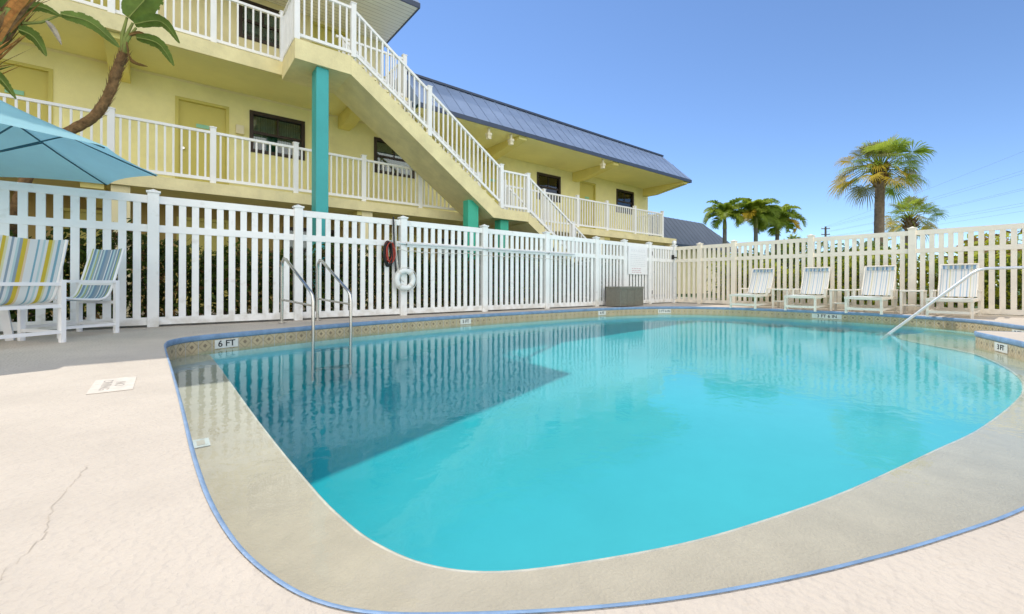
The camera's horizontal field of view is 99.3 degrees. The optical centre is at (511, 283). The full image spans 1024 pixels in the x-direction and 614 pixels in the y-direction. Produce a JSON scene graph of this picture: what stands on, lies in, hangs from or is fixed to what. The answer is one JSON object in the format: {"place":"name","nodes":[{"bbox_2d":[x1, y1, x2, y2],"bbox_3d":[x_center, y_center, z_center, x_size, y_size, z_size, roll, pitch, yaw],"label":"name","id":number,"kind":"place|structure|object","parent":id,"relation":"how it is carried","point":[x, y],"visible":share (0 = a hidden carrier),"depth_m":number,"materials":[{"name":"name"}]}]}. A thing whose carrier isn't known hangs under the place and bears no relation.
{"place":"outdoors","nodes":[
{"label":"outdoors","id":0,"kind":"place"},
{"bbox_2d":[12,297,721,321],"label":"path","id":1,"kind":"structure","parent":0,"point":[142,313],"depth_m":9.89,"materials":[{"name":"concrete"}]},
{"bbox_2d":[282,0,605,310],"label":"outdoor staircase","id":2,"kind":"structure","parent":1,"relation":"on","point":[359,91],"depth_m":10.01,"materials":[{"name":"beige concrete"}]},
{"bbox_2d":[0,302,1023,613],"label":"pool deck","id":3,"kind":"structure","parent":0,"point":[134,526],"depth_m":1.09,"materials":[{"name":"beige concrete"}]},
{"bbox_2d":[0,310,14,340],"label":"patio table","id":4,"kind":"object","parent":3,"relation":"on","point":[6,321],"visible":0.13,"depth_m":4.56,"materials":[{"name":"white plastic"}]},
{"bbox_2d":[0,234,67,342],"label":"patio chair","id":5,"kind":"object","parent":3,"relation":"on","point":[30,271],"visible":1,"depth_m":4.25,"materials":[{"name":"multicoloured fabric"}]},
{"bbox_2d":[0,467,87,579],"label":"crack","id":6,"kind":"object","parent":3,"relation":"on","point":[47,524],"visible":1,"depth_m":1.12,"materials":[{"name":"grey concrete"}]},
{"bbox_2d":[26,248,124,338],"bbox_3d":[-5.190,0.078,5.171,0.634,1.053,0.719,0,0,12],"label":"patio chair","id":7,"kind":"object","parent":3,"relation":"on","point":[96,282],"visible":0.77,"depth_m":5.39,"materials":[{"name":"fabric"}]},
{"bbox_2d":[0,100,156,185],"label":"patio umbrella","id":8,"kind":"object","parent":3,"relation":"on","point":[31,146],"visible":1,"depth_m":5.23,"materials":[{"name":"teal fabric"}]},
{"bbox_2d":[86,376,136,394],"bbox_3d":[-2.404,0.610,2.625,0.195,0.004,0.440,0,0,-39],"label":"deck marking","id":9,"kind":"object","parent":3,"relation":"on","point":[112,385],"visible":1,"depth_m":2.60,"materials":[{"name":"white paint"}]},
{"bbox_2d":[278,257,351,380],"bbox_3d":[-2.978,0.480,6.590,1.147,1.762,0.679,0,0,40],"label":"pool ladder","id":10,"kind":"object","parent":3,"relation":"attached to","point":[313,349],"visible":1,"depth_m":6.51,"materials":[{"name":"metal"}]},
{"bbox_2d":[0,180,652,331],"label":"picket fence","id":11,"kind":"object","parent":3,"relation":"on","point":[152,227],"visible":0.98,"depth_m":7.16,"materials":[{"name":"white plastic"}]},
{"bbox_2d":[383,240,395,266],"bbox_3d":[-2.287,-0.556,8.094,0.232,0.504,0.147,0,0,-39],"label":"throw rope","id":12,"kind":"object","parent":11,"relation":"hanging from","point":[387,259],"visible":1,"depth_m":8.08,"materials":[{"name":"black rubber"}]},
{"bbox_2d":[393,216,403,281],"bbox_3d":[-2.157,-0.598,8.256,0.243,1.328,0.054,0,0,-39],"label":"rope","id":13,"kind":"object","parent":11,"relation":"hanging from","point":[395,242],"visible":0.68,"depth_m":8.21,"materials":[{"name":"grey fabric"}]},
{"bbox_2d":[393,267,416,291],"bbox_3d":[-2.032,-0.076,8.271,0.474,0.474,0.106,0,0,-39],"label":"life ring","id":14,"kind":"object","parent":11,"relation":"hanging from","point":[398,284],"visible":1,"depth_m":8.24,"materials":[{"name":"white plastic"}]},
{"bbox_2d":[398,242,574,259],"bbox_3d":[-0.270,-0.680,9.728,4.800,0.184,0.106,0,0,-39],"label":"rescue pole","id":15,"kind":"object","parent":11,"relation":"attached to","point":[487,249],"visible":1,"depth_m":9.35,"materials":[{"name":"metal"}]},
{"bbox_2d":[628,246,647,274],"bbox_3d":[3.756,-0.679,12.980,0.950,0.820,0.017,0,0,-39],"label":"pool rules sign","id":16,"kind":"object","parent":11,"relation":"attached to","point":[637,259],"visible":1,"depth_m":12.96,"materials":[{"name":"white plastic"}]},
{"bbox_2d":[652,245,676,302],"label":"fence gate","id":17,"kind":"structure","parent":11,"relation":"attached to","point":[664,293],"depth_m":13.80,"materials":[{"name":"white plastic"}]},
{"bbox_2d":[164,306,1023,613],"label":"swimming pool","id":18,"kind":"structure","parent":3,"relation":"in","point":[550,460],"depth_m":3.50,"materials":[{"name":"blue liquid"}]},
{"bbox_2d":[880,266,1023,340],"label":"pool handrail","id":19,"kind":"object","parent":18,"relation":"attached to","point":[942,295],"visible":1,"depth_m":6.69,"materials":[{"name":"metal"}]},
{"bbox_2d":[606,286,643,305],"bbox_3d":[3.122,0.347,12.047,1.050,0.525,0.500,0,0,-39],"label":"storage box","id":20,"kind":"object","parent":3,"relation":"on","point":[624,295],"visible":1,"depth_m":11.80,"materials":[{"name":"grey plastic"}]},
{"bbox_2d":[729,268,774,308],"bbox_3d":[6.396,0.111,11.550,1.360,1.056,0.710,0,0,-40],"label":"pool lounger","id":21,"kind":"object","parent":3,"relation":"on","point":[761,280],"visible":0.91,"depth_m":11.82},
{"bbox_2d":[772,289,793,308],"bbox_3d":[6.981,0.388,11.216,0.420,0.505,0.380,0,0,-39],"label":"side table","id":22,"kind":"object","parent":3,"relation":"on","point":[778,301],"visible":0.83,"depth_m":11.21,"materials":[{"name":"white plastic"}]},
{"bbox_2d":[784,267,830,311],"bbox_3d":[7.189,0.114,10.554,1.360,1.056,0.710,0,0,-41],"label":"pool lounger","id":23,"kind":"object","parent":3,"relation":"on","point":[815,280],"visible":0.98,"depth_m":10.83,"materials":[{"name":"white fabric"}]},
{"bbox_2d":[829,289,853,310],"bbox_3d":[7.760,0.391,10.238,0.420,0.505,0.380,0,0,-39],"label":"side table","id":24,"kind":"object","parent":3,"relation":"on","point":[835,302],"visible":0.8,"depth_m":10.21,"materials":[{"name":"white plastic"}]},
{"bbox_2d":[671,223,1023,314],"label":"picket fence","id":25,"kind":"object","parent":3,"relation":"on","point":[911,251],"visible":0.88,"depth_m":10.54,"materials":[{"name":"white plastic"}]},
{"bbox_2d":[844,265,897,314],"bbox_3d":[7.944,0.116,9.608,1.360,1.056,0.710,0,0,-38],"label":"pool lounger","id":26,"kind":"object","parent":3,"relation":"on","point":[878,280],"visible":1,"depth_m":9.85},
{"bbox_2d":[899,290,926,314],"bbox_3d":[8.539,0.393,9.260,0.420,0.505,0.380,0,0,-39],"label":"side table","id":27,"kind":"object","parent":3,"relation":"on","point":[903,304],"visible":0.98,"depth_m":9.23,"materials":[{"name":"white plastic"}]},
{"bbox_2d":[926,263,982,318],"bbox_3d":[8.743,0.118,8.604,1.360,1.056,0.710,0,0,-39],"label":"pool lounger","id":28,"kind":"object","parent":3,"relation":"on","point":[950,275],"visible":0.9,"depth_m":8.85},
{"bbox_2d":[48,284,1023,329],"bbox_3d":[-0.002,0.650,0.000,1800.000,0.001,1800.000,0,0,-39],"label":"ground","id":29,"kind":"structure","parent":0,"point":[691,295],"depth_m":12.41,"materials":[{"name":"grey concrete"}]},
{"bbox_2d":[0,0,119,98],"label":"banana plant","id":30,"kind":"object","parent":29,"relation":"on","point":[14,14],"visible":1,"depth_m":5.69,"materials":[{"name":"green plant"}]},
{"bbox_2d":[10,0,179,236],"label":"banana plant","id":31,"kind":"object","parent":29,"relation":"on","point":[140,13],"visible":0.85,"depth_m":6.68,"materials":[{"name":"plant"}]},
{"bbox_2d":[9,218,638,324],"bbox_3d":[-3.642,-0.169,8.063,20.759,1.648,0.996,0,0,-39],"label":"hedge","id":32,"kind":"object","parent":29,"relation":"on","point":[83,259],"visible":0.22,"depth_m":7.33,"materials":[{"name":"green plant"}]},
{"bbox_2d":[0,0,691,316],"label":"motel building","id":33,"kind":"structure","parent":29,"relation":"on","point":[220,110],"depth_m":10.21,"materials":[{"name":"yellow paint"}]},
{"bbox_2d":[0,58,52,123],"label":"door","id":34,"kind":"structure","parent":33,"relation":"in","point":[26,80],"depth_m":8.18,"materials":[{"name":"yellow paint"}]},
{"bbox_2d":[63,208,102,312],"bbox_3d":[-8.382,-0.435,8.715,0.970,2.060,0.120,0,0,-39],"label":"door","id":35,"kind":"structure","parent":33,"relation":"in","point":[66,211],"depth_m":8.62,"materials":[{"name":"yellow paint"}]},
{"bbox_2d":[85,0,119,10],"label":"door","id":36,"kind":"structure","parent":33,"relation":"in","point":[94,1],"depth_m":8.83,"materials":[{"name":"yellow paint"}]},
{"bbox_2d":[175,95,228,184],"bbox_3d":[-6.982,-3.036,9.824,0.990,2.110,0.120,0,0,-39],"label":"door","id":37,"kind":"structure","parent":33,"relation":"in","point":[189,112],"depth_m":9.80,"materials":[{"name":"yellow paint"}]},
{"bbox_2d":[176,216,228,310],"bbox_3d":[-6.974,-0.431,9.837,0.970,2.060,0.120,0,0,-39],"label":"door","id":38,"kind":"structure","parent":33,"relation":"in","point":[188,219],"depth_m":9.83,"materials":[{"name":"yellow paint"}]},
{"bbox_2d":[239,0,282,48],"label":"window","id":39,"kind":"structure","parent":33,"relation":"in","point":[241,8],"depth_m":10.56,"materials":[{"name":"black glass"}]},
{"bbox_2d":[249,110,304,160],"bbox_3d":[-6.049,-3.633,11.087,1.780,1.550,0.945,0,0,-39],"label":"window","id":40,"kind":"structure","parent":33,"relation":"in","point":[262,126],"depth_m":10.83,"materials":[{"name":"black glass"}]},
{"bbox_2d":[283,226,333,270],"bbox_3d":[-5.448,-0.846,11.573,1.900,1.700,0.945,0,0,-39],"label":"window","id":41,"kind":"structure","parent":33,"relation":"in","point":[291,228],"depth_m":11.11,"materials":[{"name":"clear glass"}]},
{"bbox_2d":[312,21,347,54],"bbox_3d":[-4.827,-5.760,11.535,0.920,2.010,0.120,0,0,-39],"label":"door","id":42,"kind":"structure","parent":33,"relation":"in","point":[315,25],"depth_m":11.47,"materials":[{"name":"yellow paint"}]},
{"bbox_2d":[374,137,414,178],"bbox_3d":[-3.680,-3.626,12.975,1.800,1.550,0.945,0,0,-39],"label":"window","id":43,"kind":"structure","parent":33,"relation":"in","point":[382,152],"depth_m":12.62,"materials":[{"name":"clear glass"}]},
{"bbox_2d":[389,233,415,304],"bbox_3d":[-3.220,-0.420,12.828,0.970,2.060,0.120,0,0,-39],"label":"door","id":44,"kind":"structure","parent":33,"relation":"in","point":[390,234],"depth_m":12.85,"materials":[{"name":"yellow paint"}]},
{"bbox_2d":[442,238,462,272],"bbox_3d":[-2.124,-0.836,14.222,1.800,1.700,0.945,0,0,-39],"label":"window","id":45,"kind":"structure","parent":33,"relation":"in","point":[449,240],"depth_m":13.94,"materials":[{"name":"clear glass"}]},
{"bbox_2d":[481,162,504,203],"bbox_3d":[-0.671,-3.037,14.853,0.970,2.150,0.120,0,0,-39],"label":"door","id":46,"kind":"structure","parent":33,"relation":"in","point":[495,167],"depth_m":14.84,"materials":[{"name":"yellow paint"}]},
{"bbox_2d":[537,172,560,202],"bbox_3d":[1.373,-3.616,16.471,1.220,1.000,0.115,0,0,-39],"label":"window","id":47,"kind":"structure","parent":33,"relation":"in","point":[552,184],"depth_m":16.55,"materials":[{"name":"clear glass"}]},
{"bbox_2d":[580,181,595,228],"bbox_3d":[3.075,-3.046,17.839,0.950,2.190,0.120,0,0,-39],"label":"door","id":48,"kind":"structure","parent":33,"relation":"in","point":[587,189],"depth_m":17.87,"materials":[{"name":"yellow paint"}]},
{"bbox_2d":[616,189,633,214],"bbox_3d":[5.002,-3.615,19.363,1.240,1.020,0.115,0,0,-39],"label":"window","id":49,"kind":"structure","parent":33,"relation":"in","point":[623,198],"depth_m":19.36,"materials":[{"name":"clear glass"}]},
{"bbox_2d":[701,197,747,295],"bbox_3d":[11.692,-1.978,24.106,2.655,5.327,2.377,0,0,-39],"label":"feather palm","id":50,"kind":"object","parent":29,"relation":"on","point":[724,211],"visible":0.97,"depth_m":23.93,"materials":[{"name":"green plant"}]},
{"bbox_2d":[716,248,787,297],"bbox_3d":[9.721,-0.378,17.599,3.038,2.205,2.470,0,0,15],"label":"shrub","id":51,"kind":"object","parent":29,"relation":"on","point":[752,260],"visible":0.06,"depth_m":17.58,"materials":[{"name":"green plant"}]},
{"bbox_2d":[730,198,782,241],"bbox_3d":[13.553,-2.043,24.122,2.815,5.468,2.776,0,0,-39],"label":"feather palm","id":52,"kind":"object","parent":29,"relation":"on","point":[757,208],"visible":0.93,"depth_m":23.67,"materials":[{"name":"green plant"}]},
{"bbox_2d":[751,204,806,295],"bbox_3d":[15.107,-1.952,24.665,2.896,5.310,2.727,0,0,-39],"label":"feather palm","id":53,"kind":"object","parent":29,"relation":"on","point":[786,221],"visible":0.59,"depth_m":24.33,"materials":[{"name":"green plant"}]},
{"bbox_2d":[770,233,815,267],"bbox_3d":[21.467,-1.554,33.300,3.283,4.600,3.617,0,0,-39],"label":"bush","id":54,"kind":"object","parent":29,"relation":"on","point":[795,237],"visible":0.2,"depth_m":32.66,"materials":[{"name":"green plant"}]},
{"bbox_2d":[769,257,843,294],"bbox_3d":[11.808,-0.309,17.088,2.767,2.155,2.934,0,0,-39],"label":"shrub","id":55,"kind":"object","parent":29,"relation":"on","point":[793,264],"visible":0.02,"depth_m":17.49,"materials":[{"name":"green plant"}]},
{"bbox_2d":[821,226,829,236],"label":"utility pole","id":56,"kind":"object","parent":29,"relation":"on","point":[825,234],"visible":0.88,"depth_m":59.92,"materials":[{"name":"grey wood"}]},
{"bbox_2d":[806,241,898,301],"bbox_3d":[12.308,-0.455,15.219,2.870,2.374,2.972,0,0,6],"label":"shrub","id":57,"kind":"object","parent":29,"relation":"on","point":[865,245],"visible":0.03,"depth_m":15.63,"materials":[{"name":"green plant"}]},
{"bbox_2d":[706,239,1021,309],"bbox_3d":[10.744,-0.182,9.154,1.388,1.807,13.226,0,0,-39],"label":"hedge","id":58,"kind":"object","parent":29,"relation":"on","point":[1008,280],"visible":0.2,"depth_m":10.46,"materials":[{"name":"green plant"}]},
{"bbox_2d":[827,134,936,245],"bbox_3d":[15.130,-2.727,17.986,3.539,6.862,3.359,0,0,15],"label":"sabal palm","id":59,"kind":"object","parent":29,"relation":"on","point":[880,178],"visible":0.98,"depth_m":17.83,"materials":[{"name":"green plant"}]},
{"bbox_2d":[873,195,950,289],"bbox_3d":[26.279,-2.597,28.814,3.820,6.689,3.884,0,0,-39],"label":"sabal palm","id":60,"kind":"object","parent":29,"relation":"on","point":[909,220],"visible":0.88,"depth_m":28.45,"materials":[{"name":"green plant"}]},
{"bbox_2d":[917,229,1021,304],"bbox_3d":[12.405,-0.323,11.160,2.403,2.131,2.986,0,0,-10],"label":"shrub","id":61,"kind":"object","parent":29,"relation":"on","point":[997,241],"visible":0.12,"depth_m":10.88,"materials":[{"name":"green plant"}]},
{"bbox_3d":[46.283,-8.226,15.763,2.000,18.030,0.400,0,0,-39],"label":"utility pole","id":62,"kind":"object","parent":29,"relation":"on","visible":0},
{"bbox_2d":[826,152,1023,236],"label":"power lines","id":63,"kind":"object","parent":62,"relation":"attached to","point":[938,208],"visible":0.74,"depth_m":43.73,"materials":[{"name":"grey metal"}]},
{"bbox_2d":[648,214,737,293],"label":"building","id":64,"kind":"structure","parent":0,"point":[685,233],"depth_m":29.03,"materials":[{"name":"grey metal"}]},
{"bbox_2d":[384,0,1023,334],"label":"sky","id":65,"kind":"structure","parent":0,"point":[752,99],"materials":[{"name":"blue"}]}
]}

